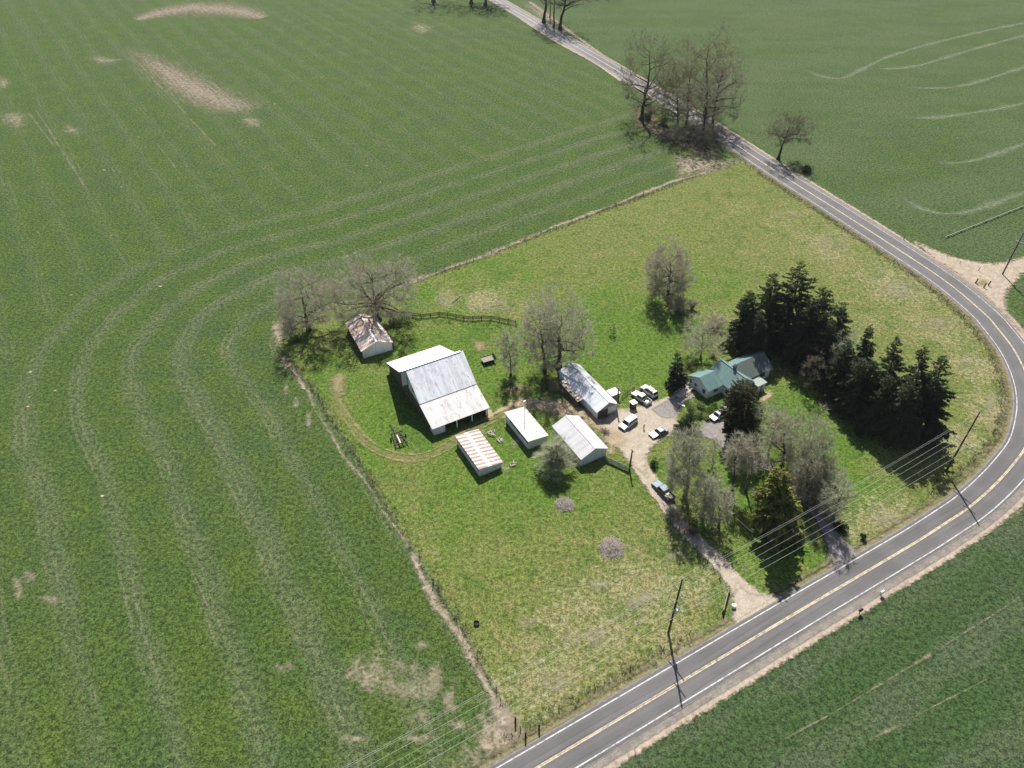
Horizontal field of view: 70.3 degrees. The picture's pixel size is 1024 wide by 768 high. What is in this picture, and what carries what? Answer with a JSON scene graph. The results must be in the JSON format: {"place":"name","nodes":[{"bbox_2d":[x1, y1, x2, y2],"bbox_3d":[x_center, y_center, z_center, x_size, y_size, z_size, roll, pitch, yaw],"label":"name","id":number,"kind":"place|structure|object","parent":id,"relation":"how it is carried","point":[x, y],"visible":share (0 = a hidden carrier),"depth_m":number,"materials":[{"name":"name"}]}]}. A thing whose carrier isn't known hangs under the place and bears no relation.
{"place":"outdoors","nodes":[
{"label":"outdoors","id":0,"kind":"place"},
{"bbox_2d":[134,53,258,111],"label":"bare soil","id":1,"kind":"structure","parent":0,"point":[207,94],"depth_m":359.94,"materials":[{"name":"soil"}]},
{"bbox_2d":[134,1,264,19],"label":"bare soil","id":2,"kind":"structure","parent":0,"point":[209,8],"depth_m":474.61,"materials":[{"name":"soil"}]},
{"bbox_2d":[330,372,346,395],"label":"bare soil","id":3,"kind":"structure","parent":0,"point":[338,378],"depth_m":189.28,"materials":[{"name":"soil"}]},
{"bbox_2d":[387,345,489,435],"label":"barn","id":4,"kind":"structure","parent":0,"point":[442,390],"depth_m":179.24,"materials":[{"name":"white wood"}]},
{"bbox_2d":[481,706,516,755],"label":"bare soil","id":5,"kind":"structure","parent":0,"point":[496,728],"depth_m":120.99,"materials":[{"name":"soil"}]},
{"bbox_2d":[0,0,1023,767],"bbox_3d":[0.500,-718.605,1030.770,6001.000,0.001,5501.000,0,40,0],"label":"ground","id":6,"kind":"structure","parent":0,"point":[218,556],"depth_m":195.53,"materials":[{"name":"plant"}]},
{"bbox_2d":[268,261,347,340],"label":"bare oak","id":7,"kind":"object","parent":6,"relation":"on","point":[288,301],"visible":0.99,"depth_m":198.88,"materials":[{"name":"grey plant"}]},
{"bbox_2d":[345,314,392,357],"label":"shed","id":8,"kind":"structure","parent":6,"relation":"on","point":[370,336],"depth_m":199.65,"materials":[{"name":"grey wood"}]},
{"bbox_2d":[322,248,426,324],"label":"bare oak","id":9,"kind":"object","parent":6,"relation":"on","point":[377,303],"visible":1,"depth_m":202.50,"materials":[{"name":"grey plant"}]},
{"bbox_2d":[392,678,444,721],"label":"dry weeds","id":10,"kind":"object","parent":6,"relation":"on","point":[412,690],"visible":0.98,"depth_m":126.87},
{"bbox_2d":[390,310,516,324],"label":"board fence","id":11,"kind":"object","parent":6,"relation":"on","point":[463,317],"visible":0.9,"depth_m":210.97,"materials":[{"name":"brown wood"}]},
{"bbox_2d":[411,556,523,743],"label":"soil strip","id":12,"kind":"object","parent":6,"relation":"on","point":[427,587],"visible":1,"depth_m":132.00,"materials":[{"name":"soil"}]},
{"bbox_2d":[455,429,502,475],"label":"shed","id":13,"kind":"structure","parent":6,"relation":"on","point":[480,452],"depth_m":167.59,"materials":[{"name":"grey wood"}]},
{"bbox_2d":[493,317,521,375],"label":"bare tree","id":14,"kind":"object","parent":6,"relation":"on","point":[510,367],"visible":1,"depth_m":186.06,"materials":[{"name":"grey plant"}]},
{"bbox_2d":[504,401,548,449],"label":"shed","id":15,"kind":"structure","parent":6,"relation":"on","point":[529,427],"depth_m":173.52,"materials":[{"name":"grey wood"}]},
{"bbox_2d":[515,283,567,377],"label":"bare tree","id":16,"kind":"object","parent":6,"relation":"on","point":[528,321],"visible":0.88,"depth_m":184.19,"materials":[{"name":"grey plant"}]},
{"bbox_2d":[530,434,578,483],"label":"willow bush","id":17,"kind":"object","parent":6,"relation":"on","point":[555,456],"visible":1,"depth_m":162.47,"materials":[{"name":"green plant"}]},
{"bbox_2d":[529,278,597,371],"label":"bare tree","id":18,"kind":"object","parent":6,"relation":"on","point":[558,362],"visible":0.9,"depth_m":184.77,"materials":[{"name":"grey plant"}]},
{"bbox_2d":[555,496,574,511],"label":"brush pile","id":19,"kind":"object","parent":6,"relation":"on","point":[561,503],"visible":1,"depth_m":158.19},
{"bbox_2d":[401,164,728,286],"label":"soil strip","id":20,"kind":"object","parent":6,"relation":"on","point":[582,216],"visible":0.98,"depth_m":256.78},
{"bbox_2d":[545,0,590,30],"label":"bare tree","id":21,"kind":"object","parent":6,"relation":"on","point":[564,3],"visible":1,"depth_m":430.54,"materials":[{"name":"brown plant"}]},
{"bbox_2d":[518,17,621,80],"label":"road verge","id":22,"kind":"structure","parent":6,"relation":"on","point":[572,50],"depth_m":412.50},
{"bbox_2d":[528,2,618,65],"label":"road verge","id":23,"kind":"structure","parent":6,"relation":"on","point":[574,35],"depth_m":429.84,"materials":[{"name":"soil"}]},
{"bbox_2d":[552,415,607,465],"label":"shed","id":24,"kind":"structure","parent":6,"relation":"on","point":[587,445],"depth_m":169.28,"materials":[{"name":"white metal"}]},
{"bbox_2d":[558,361,618,417],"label":"garage","id":25,"kind":"structure","parent":6,"relation":"on","point":[578,382],"depth_m":182.86,"materials":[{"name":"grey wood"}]},
{"bbox_2d":[598,536,624,558],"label":"brush pile","id":26,"kind":"object","parent":6,"relation":"on","point":[614,545],"visible":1,"depth_m":149.27,"materials":[{"name":"wood"}]},
{"bbox_2d":[618,414,637,430],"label":"van","id":27,"kind":"object","parent":6,"relation":"on","point":[628,422],"visible":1,"depth_m":176.32,"materials":[{"name":"white paint"}]},
{"bbox_2d":[631,390,651,405],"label":"pickup truck","id":28,"kind":"object","parent":6,"relation":"on","point":[643,398],"visible":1,"depth_m":183.37,"materials":[{"name":"white paint"}]},
{"bbox_2d":[278,166,1008,742],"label":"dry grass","id":29,"kind":"structure","parent":6,"relation":"on","point":[684,630],"depth_m":177.88,"materials":[{"name":"plant"}]},
{"bbox_2d":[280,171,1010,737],"bbox_3d":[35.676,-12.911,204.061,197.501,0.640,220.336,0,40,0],"label":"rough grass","id":30,"kind":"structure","parent":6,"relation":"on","point":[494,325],"depth_m":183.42,"materials":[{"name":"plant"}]},
{"bbox_2d":[613,29,678,123],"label":"bare oak","id":31,"kind":"object","parent":6,"relation":"on","point":[643,105],"visible":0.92,"depth_m":316.45,"materials":[{"name":"brown plant"}]},
{"bbox_2d":[640,384,658,398],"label":"sport utility car","id":32,"kind":"object","parent":6,"relation":"on","point":[652,392],"visible":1,"depth_m":185.09,"materials":[{"name":"white paint"}]},
{"bbox_2d":[639,235,696,306],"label":"bare tree","id":33,"kind":"object","parent":6,"relation":"on","point":[657,281],"visible":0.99,"depth_m":211.81,"materials":[{"name":"grey plant"}]},
{"bbox_2d":[651,54,699,124],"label":"bare oak","id":34,"kind":"object","parent":6,"relation":"on","point":[668,97],"visible":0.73,"depth_m":313.11,"materials":[{"name":"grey plant"}]},
{"bbox_2d":[664,505,686,523],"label":"brush","id":35,"kind":"object","parent":6,"relation":"on","point":[677,515],"visible":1,"depth_m":155.11,"materials":[{"name":"grey plant"}]},
{"bbox_2d":[631,109,720,157],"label":"leaf litter","id":36,"kind":"object","parent":6,"relation":"on","point":[688,144],"visible":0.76,"depth_m":315.17,"materials":[{"name":"plant"}]},
{"bbox_2d":[664,350,688,393],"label":"spruce tree","id":37,"kind":"object","parent":6,"relation":"on","point":[679,380],"visible":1,"depth_m":184.96,"materials":[{"name":"green plant"}]},
{"bbox_2d":[667,578,685,633],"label":"power pole","id":38,"kind":"object","parent":6,"relation":"on","point":[675,610],"visible":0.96,"depth_m":129.35,"materials":[{"name":"brown wood"}]},
{"bbox_2d":[365,436,952,767],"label":"power cable","id":39,"kind":"object","parent":38,"relation":"attached to","point":[635,615],"visible":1,"depth_m":127.08,"materials":[{"name":"metal"}]},
{"bbox_2d":[420,448,969,765],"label":"power cable","id":40,"kind":"object","parent":38,"relation":"attached to","point":[674,617],"visible":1,"depth_m":126.25,"materials":[{"name":"metal"}]},
{"bbox_2d":[666,295,692,313],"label":"bramble","id":41,"kind":"object","parent":6,"relation":"on","point":[678,306],"visible":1,"depth_m":212.73,"materials":[{"name":"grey plant"}]},
{"bbox_2d":[660,421,709,498],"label":"lichen tree","id":42,"kind":"object","parent":6,"relation":"on","point":[673,473],"visible":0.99,"depth_m":151.59,"materials":[{"name":"grey plant"}]},
{"bbox_2d":[673,409,701,436],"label":"pine tree","id":43,"kind":"object","parent":6,"relation":"on","point":[684,422],"visible":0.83,"depth_m":172.79,"materials":[{"name":"green plant"}]},
{"bbox_2d":[658,49,723,128],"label":"bare oak","id":44,"kind":"object","parent":6,"relation":"on","point":[672,97],"visible":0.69,"depth_m":308.67,"materials":[{"name":"grey plant"}]},
{"bbox_2d":[657,18,744,117],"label":"bare oak","id":45,"kind":"object","parent":6,"relation":"on","point":[701,54],"visible":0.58,"depth_m":314.25,"materials":[{"name":"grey plant"}]},
{"bbox_2d":[686,466,720,519],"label":"lichen tree","id":46,"kind":"object","parent":6,"relation":"on","point":[699,486],"visible":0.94,"depth_m":150.67,"materials":[{"name":"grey plant"}]},
{"bbox_2d":[669,72,738,147],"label":"bare oak","id":47,"kind":"object","parent":6,"relation":"on","point":[697,129],"visible":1,"depth_m":299.78,"materials":[{"name":"grey plant"}]},
{"bbox_2d":[678,311,730,358],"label":"bare tree","id":48,"kind":"object","parent":6,"relation":"on","point":[703,330],"visible":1,"depth_m":192.47,"materials":[{"name":"grey plant"}]},
{"bbox_2d":[694,466,725,506],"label":"lichen tree","id":49,"kind":"object","parent":6,"relation":"on","point":[715,473],"visible":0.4,"depth_m":152.44,"materials":[{"name":"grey plant"}]},
{"bbox_2d":[693,122,729,140],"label":"undergrowth","id":50,"kind":"object","parent":6,"relation":"on","point":[714,133],"visible":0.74,"depth_m":310.15,"materials":[{"name":"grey plant"}]},
{"bbox_2d":[699,437,723,470],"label":"bare tree","id":51,"kind":"object","parent":6,"relation":"on","point":[715,446],"visible":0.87,"depth_m":163.19,"materials":[{"name":"grey plant"}]},
{"bbox_2d":[700,483,738,527],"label":"lichen tree","id":52,"kind":"object","parent":6,"relation":"on","point":[723,504],"visible":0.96,"depth_m":149.08,"materials":[{"name":"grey plant"}]},
{"bbox_2d":[694,41,754,128],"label":"bare oak","id":53,"kind":"object","parent":6,"relation":"on","point":[735,90],"visible":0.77,"depth_m":308.32,"materials":[{"name":"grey plant"}]},
{"bbox_2d":[721,428,750,490],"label":"bare tree","id":54,"kind":"object","parent":6,"relation":"on","point":[730,453],"visible":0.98,"depth_m":154.19,"materials":[{"name":"grey plant"}]},
{"bbox_2d":[466,0,1008,767],"bbox_3d":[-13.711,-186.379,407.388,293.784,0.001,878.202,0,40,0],"label":"road verge","id":55,"kind":"structure","parent":6,"relation":"on","point":[566,712],"depth_m":144.97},
{"bbox_2d":[719,378,763,448],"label":"yew tree","id":56,"kind":"object","parent":6,"relation":"on","point":[737,414],"visible":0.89,"depth_m":165.34,"materials":[{"name":"green plant"}]},
{"bbox_2d":[721,290,761,355],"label":"fir tree","id":57,"kind":"object","parent":6,"relation":"on","point":[745,313],"visible":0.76,"depth_m":194.23,"materials":[{"name":"green plant"}]},
{"bbox_2d":[479,0,1013,767],"bbox_3d":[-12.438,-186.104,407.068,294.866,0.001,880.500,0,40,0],"label":"road verge","id":58,"kind":"structure","parent":6,"relation":"on","point":[507,752],"depth_m":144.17,"materials":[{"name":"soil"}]},
{"bbox_2d":[736,429,769,492],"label":"bare tree","id":59,"kind":"object","parent":6,"relation":"on","point":[752,454],"visible":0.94,"depth_m":153.81,"materials":[{"name":"grey plant"}]},
{"bbox_2d":[736,310,770,360],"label":"fir tree","id":60,"kind":"object","parent":6,"relation":"on","point":[756,340],"visible":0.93,"depth_m":191.39,"materials":[{"name":"green plant"}]},
{"bbox_2d":[504,0,1023,767],"bbox_3d":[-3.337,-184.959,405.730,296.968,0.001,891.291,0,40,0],"label":"road verge","id":61,"kind":"structure","parent":6,"relation":"on","point":[724,686],"depth_m":138.15,"materials":[{"name":"gravel"}]},
{"bbox_2d":[742,272,786,352],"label":"fir tree","id":62,"kind":"object","parent":6,"relation":"on","point":[773,323],"visible":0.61,"depth_m":193.94,"materials":[{"name":"green plant"}]},
{"bbox_2d":[506,0,1023,767],"bbox_3d":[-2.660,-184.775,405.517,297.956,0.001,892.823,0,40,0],"label":"road verge","id":63,"kind":"structure","parent":6,"relation":"on","point":[706,706],"depth_m":137.51,"materials":[{"name":"gravel"}]},
{"bbox_2d":[745,390,793,455],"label":"bare tree","id":64,"kind":"object","parent":6,"relation":"on","point":[756,415],"visible":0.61,"depth_m":163.55,"materials":[{"name":"grey plant"}]},
{"bbox_2d":[748,466,807,552],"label":"cedar tree","id":65,"kind":"object","parent":6,"relation":"on","point":[778,506],"visible":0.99,"depth_m":146.13,"materials":[{"name":"green plant"}]},
{"bbox_2d":[760,407,812,468],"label":"bare tree","id":66,"kind":"object","parent":6,"relation":"on","point":[783,435],"visible":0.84,"depth_m":159.97,"materials":[{"name":"grey plant"}]},
{"bbox_2d":[765,108,817,160],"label":"bare tree","id":67,"kind":"object","parent":6,"relation":"on","point":[789,132],"visible":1,"depth_m":287.59,"materials":[{"name":"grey plant"}]},
{"bbox_2d":[762,261,823,356],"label":"fir tree","id":68,"kind":"object","parent":6,"relation":"on","point":[792,303],"visible":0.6,"depth_m":192.52,"materials":[{"name":"green plant"}]},
{"bbox_2d":[775,301,821,374],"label":"fir tree","id":69,"kind":"object","parent":6,"relation":"on","point":[793,338],"visible":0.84,"depth_m":191.25,"materials":[{"name":"green plant"}]},
{"bbox_2d":[787,454,823,506],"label":"bare tree","id":70,"kind":"object","parent":6,"relation":"on","point":[806,491],"visible":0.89,"depth_m":153.12,"materials":[{"name":"grey plant"}]},
{"bbox_2d":[778,402,837,471],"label":"bare tree","id":71,"kind":"object","parent":6,"relation":"on","point":[816,421],"visible":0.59,"depth_m":159.74,"materials":[{"name":"grey plant"}]},
{"bbox_2d":[785,427,840,494],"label":"bare tree","id":72,"kind":"object","parent":6,"relation":"on","point":[810,445],"visible":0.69,"depth_m":153.91,"materials":[{"name":"grey plant"}]},
{"bbox_2d":[785,286,841,367],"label":"fir tree","id":73,"kind":"object","parent":6,"relation":"on","point":[820,304],"visible":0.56,"depth_m":187.09,"materials":[{"name":"green plant"}]},
{"bbox_2d":[799,346,829,390],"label":"bare tree","id":74,"kind":"object","parent":6,"relation":"on","point":[814,371],"visible":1,"depth_m":183.38,"materials":[{"name":"grey plant"}]},
{"bbox_2d":[795,322,841,385],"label":"fir tree","id":75,"kind":"object","parent":6,"relation":"on","point":[827,333],"visible":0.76,"depth_m":186.06,"materials":[{"name":"green plant"}]},
{"bbox_2d":[807,455,841,504],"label":"bare tree","id":76,"kind":"object","parent":6,"relation":"on","point":[825,464],"visible":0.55,"depth_m":153.46,"materials":[{"name":"grey plant"}]},
{"bbox_2d":[808,301,854,381],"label":"fir tree","id":77,"kind":"object","parent":6,"relation":"on","point":[840,322],"visible":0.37,"depth_m":183.90,"materials":[{"name":"green plant"}]},
{"bbox_2d":[812,465,856,523],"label":"bare tree","id":78,"kind":"object","parent":6,"relation":"on","point":[825,496],"visible":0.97,"depth_m":149.97,"materials":[{"name":"grey plant"}]},
{"bbox_2d":[817,341,856,401],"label":"fir tree","id":79,"kind":"object","parent":6,"relation":"on","point":[830,389],"visible":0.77,"depth_m":179.18,"materials":[{"name":"green plant"}]},
{"bbox_2d":[825,324,861,381],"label":"bare tree","id":80,"kind":"object","parent":6,"relation":"on","point":[847,337],"visible":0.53,"depth_m":179.23,"materials":[{"name":"grey plant"}]},
{"bbox_2d":[827,358,871,420],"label":"fir tree","id":81,"kind":"object","parent":6,"relation":"on","point":[852,392],"visible":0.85,"depth_m":176.13,"materials":[{"name":"green plant"}]},
{"bbox_2d":[767,340,941,453],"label":"needle litter","id":82,"kind":"object","parent":6,"relation":"on","point":[935,449],"visible":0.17,"depth_m":172.08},
{"bbox_2d":[841,359,880,425],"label":"fir tree","id":83,"kind":"object","parent":6,"relation":"on","point":[872,383],"visible":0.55,"depth_m":173.21,"materials":[{"name":"green plant"}]},
{"bbox_2d":[852,324,876,377],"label":"fir tree","id":84,"kind":"object","parent":6,"relation":"on","point":[867,345],"visible":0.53,"depth_m":179.79,"materials":[{"name":"green plant"}]},
{"bbox_2d":[854,374,899,441],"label":"fir tree","id":85,"kind":"object","parent":6,"relation":"on","point":[876,412],"visible":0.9,"depth_m":171.63,"materials":[{"name":"green plant"}]},
{"bbox_2d":[869,336,905,402],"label":"fir tree","id":86,"kind":"object","parent":6,"relation":"on","point":[891,359],"visible":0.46,"depth_m":170.87,"materials":[{"name":"green plant"}]},
{"bbox_2d":[878,379,927,450],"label":"fir tree","id":87,"kind":"object","parent":6,"relation":"on","point":[902,429],"visible":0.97,"depth_m":168.16,"materials":[{"name":"green plant"}]},
{"bbox_2d":[892,345,932,423],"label":"fir tree","id":88,"kind":"object","parent":6,"relation":"on","point":[922,366],"visible":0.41,"depth_m":166.90,"materials":[{"name":"green plant"}]},
{"bbox_2d":[905,355,956,444],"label":"fir tree","id":89,"kind":"object","parent":6,"relation":"on","point":[933,403],"visible":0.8,"depth_m":166.99,"materials":[{"name":"green plant"}]},
{"bbox_2d":[945,412,979,472],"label":"power pole","id":90,"kind":"object","parent":6,"relation":"on","point":[955,454],"visible":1,"depth_m":159.49,"materials":[{"name":"brown wood"}]},
{"bbox_2d":[914,241,1023,338],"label":"field entrance","id":91,"kind":"object","parent":6,"relation":"on","point":[994,291],"visible":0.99,"depth_m":230.07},
{"bbox_2d":[484,398,603,428],"bbox_3d":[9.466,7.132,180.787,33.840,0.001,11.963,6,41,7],"label":"farm track","id":92,"kind":"structure","parent":0,"point":[566,407],"depth_m":182.25,"materials":[{"name":"soil"}]},
{"bbox_2d":[604,431,624,452],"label":"driveway","id":93,"kind":"structure","parent":0,"point":[615,440],"depth_m":173.36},
{"bbox_2d":[600,391,694,477],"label":"driveway","id":94,"kind":"structure","parent":0,"point":[639,440],"depth_m":176.49,"materials":[{"name":"gravel"}]},
{"bbox_2d":[652,394,693,417],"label":"driveway","id":95,"kind":"structure","parent":0,"point":[668,408],"depth_m":182.23,"materials":[{"name":"gravel"}]},
{"bbox_2d":[629,458,763,595],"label":"driveway","id":96,"kind":"structure","parent":0,"point":[708,551],"depth_m":149.93,"materials":[{"name":"gravel"}]},
{"bbox_2d":[651,480,675,502],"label":"pickup truck","id":97,"kind":"object","parent":96,"relation":"on","point":[658,486],"visible":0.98,"depth_m":159.65,"materials":[{"name":"grey paint"}]},
{"bbox_2d":[676,156,731,174],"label":"bare soil","id":98,"kind":"structure","parent":0,"point":[690,164],"depth_m":292.54,"materials":[{"name":"soil"}]},
{"bbox_2d":[696,405,738,455],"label":"driveway","id":99,"kind":"structure","parent":0,"point":[711,430],"depth_m":175.69,"materials":[{"name":"gravel"}]},
{"bbox_2d":[688,352,772,398],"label":"house","id":100,"kind":"structure","parent":0,"point":[720,374],"depth_m":186.46,"materials":[{"name":"metal"}]},
{"bbox_2d":[488,0,1023,767],"bbox_3d":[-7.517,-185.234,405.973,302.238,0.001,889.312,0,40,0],"label":"road","id":101,"kind":"structure","parent":0,"point":[1006,490],"depth_m":145.45,"materials":[{"name":"asphalt"}]},
{"bbox_2d":[491,0,1016,767],"bbox_3d":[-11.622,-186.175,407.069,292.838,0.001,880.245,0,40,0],"label":"road marking","id":102,"kind":"object","parent":101,"relation":"on","point":[807,586],"visible":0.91,"depth_m":146.53,"materials":[{"name":"paint"}]},
{"bbox_2d":[498,1,1023,767],"bbox_3d":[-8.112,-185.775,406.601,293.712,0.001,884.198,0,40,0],"label":"road marking","id":103,"kind":"object","parent":101,"relation":"on","point":[816,599],"visible":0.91,"depth_m":142.01,"materials":[{"name":"paint"}]},
{"bbox_2d":[502,0,1023,767],"bbox_3d":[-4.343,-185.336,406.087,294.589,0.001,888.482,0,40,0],"label":"road marking","id":104,"kind":"object","parent":101,"relation":"on","point":[832,610],"visible":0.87,"depth_m":139.90,"materials":[{"name":"paint"}]},
{"bbox_2d":[732,583,782,623],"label":"driveway","id":105,"kind":"structure","parent":0,"point":[747,604],"depth_m":139.93,"materials":[{"name":"gravel"}]},
{"bbox_2d":[738,454,858,566],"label":"driveway","id":106,"kind":"structure","parent":0,"point":[841,550],"depth_m":151.46,"materials":[{"name":"gravel"}]},
{"bbox_2d":[815,23,1023,78],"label":"wheel track","id":107,"kind":"structure","parent":0,"point":[863,68],"depth_m":409.86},
{"bbox_2d":[886,35,1023,68],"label":"wheel track","id":108,"kind":"structure","parent":0,"point":[956,54],"depth_m":402.84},
{"bbox_2d":[911,192,1023,213],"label":"wheel track","id":109,"kind":"structure","parent":0,"point":[991,204],"depth_m":264.91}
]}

